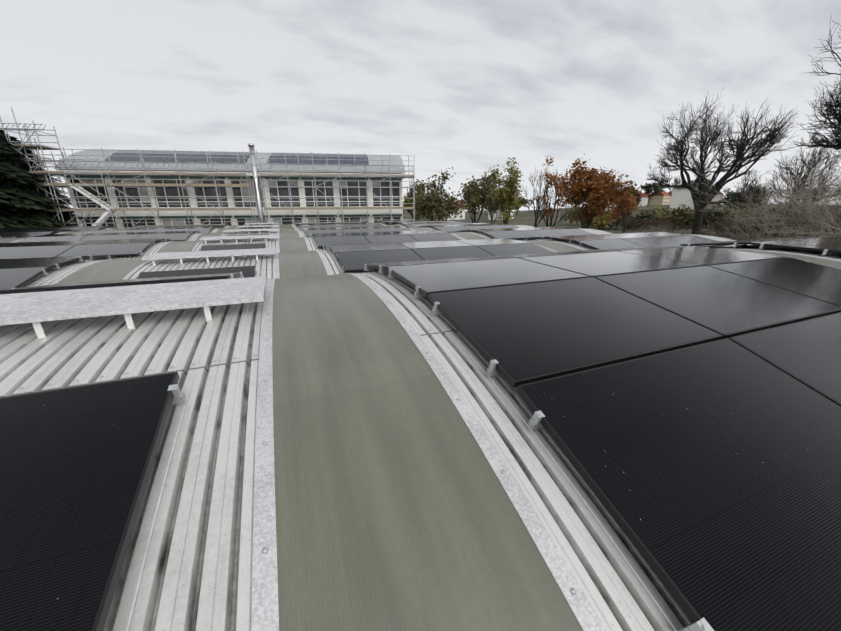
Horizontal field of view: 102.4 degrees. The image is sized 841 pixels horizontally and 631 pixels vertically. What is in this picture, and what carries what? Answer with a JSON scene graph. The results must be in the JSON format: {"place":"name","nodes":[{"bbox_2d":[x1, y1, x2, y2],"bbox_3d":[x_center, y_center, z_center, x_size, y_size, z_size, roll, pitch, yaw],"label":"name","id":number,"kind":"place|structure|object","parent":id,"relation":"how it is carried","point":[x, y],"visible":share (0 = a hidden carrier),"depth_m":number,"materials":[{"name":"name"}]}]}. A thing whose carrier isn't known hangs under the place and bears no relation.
{"place":"outdoors","nodes":[
{"label":"outdoors","id":0,"kind":"place"},
{"bbox_2d":[0,223,278,324],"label":"galvanised roof plates","id":1,"kind":"object","parent":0,"point":[21,308],"visible":1,"depth_m":2.39,"materials":[{"name":"silver metal"}]},
{"bbox_2d":[75,211,487,226],"bbox_3d":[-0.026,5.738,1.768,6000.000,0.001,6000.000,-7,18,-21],"label":"ground","id":2,"kind":"structure","parent":0,"point":[405,214],"depth_m":872.24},
{"bbox_2d":[0,164,45,227],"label":"conifer needles","id":3,"kind":"object","parent":2,"relation":"on","point":[3,224],"depth_m":25.35,"materials":[{"name":"green plant"}]},
{"bbox_2d":[1,193,57,226],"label":"conifer needles","id":4,"kind":"object","parent":2,"relation":"on","point":[21,223],"depth_m":26.53,"materials":[{"name":"green plant"}]},
{"bbox_2d":[0,133,80,226],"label":"conifer needles","id":5,"kind":"object","parent":2,"relation":"on","point":[14,177],"depth_m":26.32,"materials":[{"name":"green plant"}]},
{"bbox_2d":[5,136,77,226],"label":"conifer needles","id":6,"kind":"object","parent":2,"relation":"on","point":[24,164],"depth_m":29.02,"materials":[{"name":"green plant"}]},
{"bbox_2d":[26,149,76,221],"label":"conifer needles","id":7,"kind":"object","parent":2,"relation":"on","point":[67,218],"visible":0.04,"depth_m":32.65,"materials":[{"name":"green plant"}]},
{"bbox_2d":[0,107,414,227],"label":"scaffold tubes","id":8,"kind":"object","parent":2,"relation":"on","point":[74,160],"visible":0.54,"depth_m":29.43},
{"bbox_2d":[69,183,114,225],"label":"scaffold stairs","id":9,"kind":"structure","parent":8,"relation":"attached to","point":[78,188],"depth_m":28.22,"materials":[{"name":"silver metal"}]},
{"bbox_2d":[13,145,413,210],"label":"scaffold planks","id":10,"kind":"object","parent":8,"relation":"on","point":[169,185],"visible":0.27,"depth_m":29.48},
{"bbox_2d":[64,176,402,227],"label":"building walls","id":11,"kind":"structure","parent":2,"relation":"on","point":[232,213],"depth_m":31.64,"materials":[{"name":"beige paint"}]},
{"bbox_2d":[54,149,405,173],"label":"building roof","id":12,"kind":"structure","parent":11,"relation":"on","point":[198,165],"depth_m":31.22,"materials":[{"name":"grey metal"}]},
{"bbox_2d":[105,150,368,164],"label":"solar panels","id":13,"kind":"object","parent":12,"relation":"on","point":[180,156],"visible":0.83,"depth_m":32.00,"materials":[{"name":"black glass"}]},
{"bbox_2d":[56,170,404,227],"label":"window frames","id":14,"kind":"structure","parent":11,"relation":"in","point":[242,196],"depth_m":31.40,"materials":[{"name":"white metal"}]},
{"bbox_2d":[81,180,379,224],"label":"window blinds","id":15,"kind":"object","parent":14,"relation":"in","point":[144,191],"visible":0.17,"depth_m":31.46,"materials":[{"name":"white fabric"}]},
{"bbox_2d":[70,179,399,227],"bbox_3d":[-16.098,-8.462,32.552,28.580,8.650,0.001,-3,17,-9],"label":"window glass","id":16,"kind":"object","parent":14,"relation":"in","point":[211,191],"visible":0.1,"depth_m":31.85,"materials":[{"name":"glass"}]},
{"bbox_2d":[60,175,403,218],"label":"green building bands","id":17,"kind":"object","parent":11,"relation":"attached to","point":[202,177],"visible":0.46,"depth_m":31.25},
{"bbox_2d":[248,143,264,222],"bbox_3d":[-14.993,-9.641,31.856,0.537,11.800,0.720,6,18,18],"label":"chimney pipe","id":18,"kind":"object","parent":11,"relation":"attached to","point":[256,180],"visible":0.62,"depth_m":30.82,"materials":[{"name":"silver metal"}]},
{"bbox_2d":[521,166,546,226],"bbox_3d":[21.828,-20.750,63.221,5.685,14.006,4.980,-7,18,-21],"label":"autumn tree","id":19,"kind":"object","parent":2,"relation":"on","point":[536,207],"visible":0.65,"depth_m":62.88,"materials":[{"name":"brown plant"}]},
{"bbox_2d":[536,155,573,226],"bbox_3d":[21.582,-17.556,52.767,6.845,14.083,5.358,-7,18,-21],"label":"autumn tree","id":20,"kind":"object","parent":2,"relation":"on","point":[552,215],"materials":[{"name":"plant"}]},
{"bbox_2d":[544,154,639,228],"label":"autumn tree leaves","id":21,"kind":"object","parent":2,"relation":"on","point":[588,185],"depth_m":42.45,"materials":[{"name":"orange plant"}]},
{"bbox_2d":[609,216,646,232],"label":"shrub","id":22,"kind":"object","parent":2,"relation":"on","point":[630,221],"visible":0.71,"depth_m":76.62,"materials":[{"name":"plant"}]},
{"bbox_2d":[615,210,654,229],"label":"bush","id":23,"kind":"object","parent":2,"relation":"on","point":[647,215],"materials":[{"name":"green plant"}]},
{"bbox_2d":[527,225,784,234],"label":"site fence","id":24,"kind":"object","parent":2,"relation":"on","point":[627,231],"visible":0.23,"depth_m":79.78,"materials":[{"name":"silver metal"}]},
{"bbox_2d":[635,217,686,232],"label":"shrub","id":25,"kind":"object","parent":2,"relation":"on","point":[655,222],"visible":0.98,"depth_m":69.66,"materials":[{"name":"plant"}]},
{"bbox_2d":[645,92,801,234],"bbox_3d":[31.336,-14.727,37.626,12.382,17.516,11.342,3,17,10],"label":"bare tree","id":26,"kind":"object","parent":2,"relation":"on","point":[774,135],"visible":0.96,"depth_m":35.10,"materials":[{"name":"black plant"}]},
{"bbox_2d":[703,207,778,239],"bbox_3d":[40.409,-10.629,42.772,9.267,6.512,8.309,-7,18,-21],"label":"shrub","id":27,"kind":"object","parent":2,"relation":"on","point":[744,225],"visible":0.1,"depth_m":41.23,"materials":[{"name":"red plant"}]},
{"bbox_2d":[688,212,837,240],"bbox_3d":[27.453,-5.676,27.893,7.474,6.010,8.721,-12,20,-32],"label":"shrub","id":28,"kind":"object","parent":2,"relation":"on","point":[715,230],"visible":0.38,"depth_m":28.58,"materials":[{"name":"red plant"}]},
{"bbox_2d":[689,165,840,239],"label":"bushes","id":29,"kind":"object","parent":2,"relation":"on","point":[758,223],"visible":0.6,"depth_m":24.25,"materials":[{"name":"brown plant"}]},
{"bbox_2d":[749,199,839,237],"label":"shrub","id":30,"kind":"object","parent":2,"relation":"on","point":[792,218],"visible":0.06,"depth_m":29.31,"materials":[{"name":"red plant"}]},
{"bbox_2d":[753,200,840,236],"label":"shrub","id":31,"kind":"object","parent":2,"relation":"on","point":[795,222],"visible":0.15,"depth_m":28.64,"materials":[{"name":"red plant"}]},
{"bbox_2d":[770,200,840,237],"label":"shrub","id":32,"kind":"object","parent":2,"relation":"on","point":[799,215],"visible":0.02,"depth_m":41.34,"materials":[{"name":"red plant"}]},
{"bbox_2d":[789,18,840,234],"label":"bare tree","id":33,"kind":"object","parent":2,"relation":"on","point":[836,131],"visible":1,"depth_m":23.68,"materials":[{"name":"black plant"}]},
{"bbox_2d":[795,209,840,232],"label":"shrub","id":34,"kind":"object","parent":2,"relation":"on","point":[829,221],"visible":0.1,"depth_m":25.32,"materials":[{"name":"brown plant"}]},
{"bbox_2d":[18,253,575,594],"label":"screws","id":35,"kind":"object","parent":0,"point":[572,590],"visible":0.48,"depth_m":1.69,"materials":[{"name":"silver metal"}]},
{"bbox_2d":[404,178,429,220],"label":"autumn tree leaves","id":36,"kind":"object","parent":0,"point":[408,199],"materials":[{"name":"green plant"}]},
{"bbox_2d":[0,226,836,630],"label":"panel clamps","id":37,"kind":"object","parent":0,"point":[702,624],"visible":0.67,"depth_m":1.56,"materials":[{"name":"silver metal"}]},
{"bbox_2d":[0,223,840,630],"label":"roof skylight strips","id":38,"kind":"object","parent":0,"point":[396,509],"visible":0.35,"depth_m":1.31,"materials":[{"name":"beige plastic"}]},
{"bbox_2d":[0,0,840,213],"label":"sky","id":39,"kind":"structure","parent":0,"point":[469,87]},
{"bbox_2d":[409,167,470,220],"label":"autumn tree leaves","id":40,"kind":"object","parent":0,"point":[436,208],"depth_m":47.77,"materials":[{"name":"green plant"}]},
{"bbox_2d":[458,172,498,222],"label":"autumn tree leaves","id":41,"kind":"object","parent":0,"point":[477,193],"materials":[{"name":"green plant"}]},
{"bbox_2d":[482,184,507,223],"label":"autumn tree leaves","id":42,"kind":"object","parent":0,"point":[497,202],"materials":[{"name":"green plant"}]},
{"bbox_2d":[403,204,836,240],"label":"hill terrain","id":43,"kind":"structure","parent":0,"point":[525,217],"depth_m":147.90,"materials":[{"name":"plant"}]},
{"bbox_2d":[435,208,464,219],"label":"house walls","id":44,"kind":"structure","parent":43,"relation":"on","point":[460,214],"depth_m":177.91,"materials":[{"name":"white paint"}]},
{"bbox_2d":[488,209,513,219],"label":"house walls","id":45,"kind":"structure","parent":43,"relation":"on","point":[494,217],"depth_m":160.87,"materials":[{"name":"white paint"}]},
{"bbox_2d":[512,196,527,213],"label":"tree leaves","id":46,"kind":"object","parent":43,"relation":"on","point":[522,204],"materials":[{"name":"green plant"}]},
{"bbox_2d":[523,197,535,208],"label":"house","id":47,"kind":"structure","parent":43,"relation":"on","point":[528,206],"depth_m":225.80,"materials":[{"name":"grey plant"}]},
{"bbox_2d":[566,204,583,222],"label":"bush","id":48,"kind":"object","parent":43,"relation":"on","point":[575,214],"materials":[{"name":"green plant"}]},
{"bbox_2d":[589,209,620,229],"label":"bush","id":49,"kind":"object","parent":43,"relation":"on","point":[604,221],"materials":[{"name":"green plant"}]},
{"bbox_2d":[623,189,641,205],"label":"tree leaves","id":50,"kind":"object","parent":43,"relation":"on","point":[635,195],"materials":[{"name":"plant"}]},
{"bbox_2d":[638,197,646,205],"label":"house walls","id":51,"kind":"structure","parent":43,"relation":"on","point":[643,201],"depth_m":212.58,"materials":[{"name":"white paint"}]},
{"bbox_2d":[634,209,656,229],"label":"bush","id":52,"kind":"object","parent":43,"relation":"on","point":[641,213],"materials":[{"name":"green plant"}]},
{"bbox_2d":[640,182,662,204],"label":"tree leaves","id":53,"kind":"object","parent":43,"relation":"on","point":[657,189],"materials":[{"name":"green plant"}]},
{"bbox_2d":[647,196,669,204],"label":"house walls","id":54,"kind":"structure","parent":43,"relation":"on","point":[657,200],"depth_m":224.68,"materials":[{"name":"beige paint"}]},
{"bbox_2d":[650,190,669,195],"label":"house roof","id":55,"kind":"object","parent":54,"relation":"on","point":[664,193],"visible":0.7,"depth_m":223.86,"materials":[{"name":"tile"}]},
{"bbox_2d":[651,205,671,224],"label":"bush","id":56,"kind":"object","parent":43,"relation":"on","point":[653,210],"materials":[{"name":"green plant"}]},
{"bbox_2d":[654,204,694,232],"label":"bush","id":57,"kind":"object","parent":43,"relation":"on","point":[682,216],"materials":[{"name":"green plant"}]},
{"bbox_2d":[668,175,684,194],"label":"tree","id":58,"kind":"object","parent":43,"relation":"on","point":[676,181],"visible":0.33,"depth_m":159.41,"materials":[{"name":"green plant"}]},
{"bbox_2d":[669,188,697,209],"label":"house walls","id":59,"kind":"structure","parent":43,"relation":"on","point":[681,196],"depth_m":158.84,"materials":[{"name":"white paint"}]},
{"bbox_2d":[691,177,712,192],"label":"tree leaves","id":60,"kind":"object","parent":43,"relation":"on","point":[706,182],"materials":[{"name":"green plant"}]},
{"bbox_2d":[689,205,729,234],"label":"bush","id":61,"kind":"object","parent":43,"relation":"on","point":[714,210],"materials":[{"name":"green plant"}]},
{"bbox_2d":[712,194,722,203],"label":"house walls","id":62,"kind":"structure","parent":43,"relation":"on","point":[717,199],"depth_m":220.94,"materials":[{"name":"white paint"}]},
{"bbox_2d":[703,205,744,229],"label":"bush","id":63,"kind":"object","parent":43,"relation":"on","point":[733,217],"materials":[{"name":"green plant"}]},
{"bbox_2d":[717,190,750,207],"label":"tree leaves","id":64,"kind":"object","parent":43,"relation":"on","point":[733,195],"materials":[{"name":"green plant"}]},
{"bbox_2d":[724,207,762,219],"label":"bush","id":65,"kind":"object","parent":43,"relation":"on","point":[741,213],"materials":[{"name":"plant"}]},
{"bbox_2d":[717,204,784,239],"bbox_3d":[49.783,-13.063,49.587,10.630,7.013,9.128,4,18,15],"label":"shrub","id":66,"kind":"object","parent":43,"relation":"on","point":[752,220],"visible":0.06,"depth_m":50.07,"materials":[{"name":"red plant"}]},
{"bbox_2d":[731,186,772,213],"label":"tree leaves","id":67,"kind":"object","parent":43,"relation":"on","point":[744,206],"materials":[{"name":"plant"}]},
{"bbox_2d":[739,211,781,235],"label":"bush","id":68,"kind":"object","parent":43,"relation":"on","point":[760,222],"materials":[{"name":"plant"}]},
{"bbox_2d":[767,138,840,236],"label":"bare tree","id":69,"kind":"object","parent":43,"relation":"on","point":[803,163],"visible":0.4,"depth_m":44.87,"materials":[{"name":"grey plant"}]},
{"bbox_2d":[607,191,641,232],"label":"autumn tree leaves","id":70,"kind":"object","parent":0,"point":[629,202],"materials":[{"name":"orange plant"}]},
{"bbox_2d":[722,187,737,196],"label":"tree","id":71,"kind":"object","parent":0,"point":[728,191],"visible":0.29,"depth_m":182.75,"materials":[{"name":"grey plant"}]},
{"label":"hall walls","id":72,"kind":"object","parent":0,"visible":0},
{"bbox_2d":[51,223,485,233],"bbox_3d":[-17.803,-4.146,17.648,48.419,0.447,5.010,-7,18,-21],"label":"roof vault","id":73,"kind":"object","parent":72,"relation":"on","point":[214,230],"visible":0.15,"depth_m":20.12,"materials":[{"name":"white metal"}]},
{"bbox_2d":[12,225,531,242],"bbox_3d":[-15.949,-2.782,13.198,48.419,0.447,5.010,-7,18,-21],"label":"roof vault","id":74,"kind":"object","parent":72,"relation":"attached to","point":[194,235],"visible":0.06,"depth_m":15.69,"materials":[{"name":"white metal"}]},
{"bbox_2d":[99,221,453,229],"bbox_3d":[-19.657,-5.509,22.098,48.419,0.447,5.010,-7,18,-21],"label":"roof vault","id":75,"kind":"object","parent":72,"relation":"on","point":[294,225],"visible":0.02,"depth_m":24.72,"materials":[{"name":"white metal"}]},
{"bbox_2d":[83,228,612,260],"bbox_3d":[-14.095,-1.418,8.748,48.419,0.447,5.010,-7,18,-21],"label":"roof vault","id":76,"kind":"object","parent":72,"relation":"on","point":[269,243],"visible":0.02,"depth_m":11.07,"materials":[{"name":"white metal"}]},
{"bbox_2d":[19,234,750,287],"bbox_3d":[-12.234,-0.055,4.300,48.435,0.447,5.010,-7,18,-21],"label":"roof vault","id":77,"kind":"object","parent":72,"relation":"on","point":[264,264],"visible":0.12,"depth_m":6.58,"materials":[{"name":"white metal"}]},
{"bbox_2d":[32,224,273,337],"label":"support brackets","id":78,"kind":"object","parent":77,"relation":"on","point":[39,330],"visible":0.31,"depth_m":2.19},
{"bbox_2d":[0,245,840,630],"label":"roof vault","id":79,"kind":"object","parent":72,"relation":"on","point":[188,563],"visible":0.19,"depth_m":1.40,"materials":[{"name":"white metal"}]},
{"bbox_2d":[9,223,840,630],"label":"roof strip bars","id":80,"kind":"object","parent":72,"relation":"on","point":[265,593],"visible":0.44,"depth_m":1.31,"materials":[{"name":"silver metal"}]},
{"bbox_2d":[0,221,840,630],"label":"solar panel frames","id":81,"kind":"structure","parent":80,"relation":"on","point":[664,577],"depth_m":1.98,"materials":[{"name":"black metal"}]},
{"bbox_2d":[0,220,840,630],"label":"solar panels","id":82,"kind":"object","parent":81,"relation":"in","point":[714,470],"visible":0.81,"depth_m":1.63,"materials":[{"name":"black glass"}]},
{"label":"access road","id":83,"kind":"structure","parent":0,"visible":0},
{"bbox_2d":[484,157,523,223],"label":"autumn tree leaves","id":84,"kind":"object","parent":83,"relation":"on","point":[506,188],"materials":[{"name":"green plant"}]},
{"bbox_2d":[698,164,840,240],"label":"bush","id":85,"kind":"object","parent":83,"relation":"on","point":[837,204],"visible":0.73,"depth_m":20.79,"materials":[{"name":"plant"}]},
{"bbox_2d":[743,137,840,235],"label":"bush","id":86,"kind":"object","parent":83,"relation":"on","point":[825,223],"visible":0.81,"depth_m":19.00,"materials":[{"name":"brown plant"}]}
]}

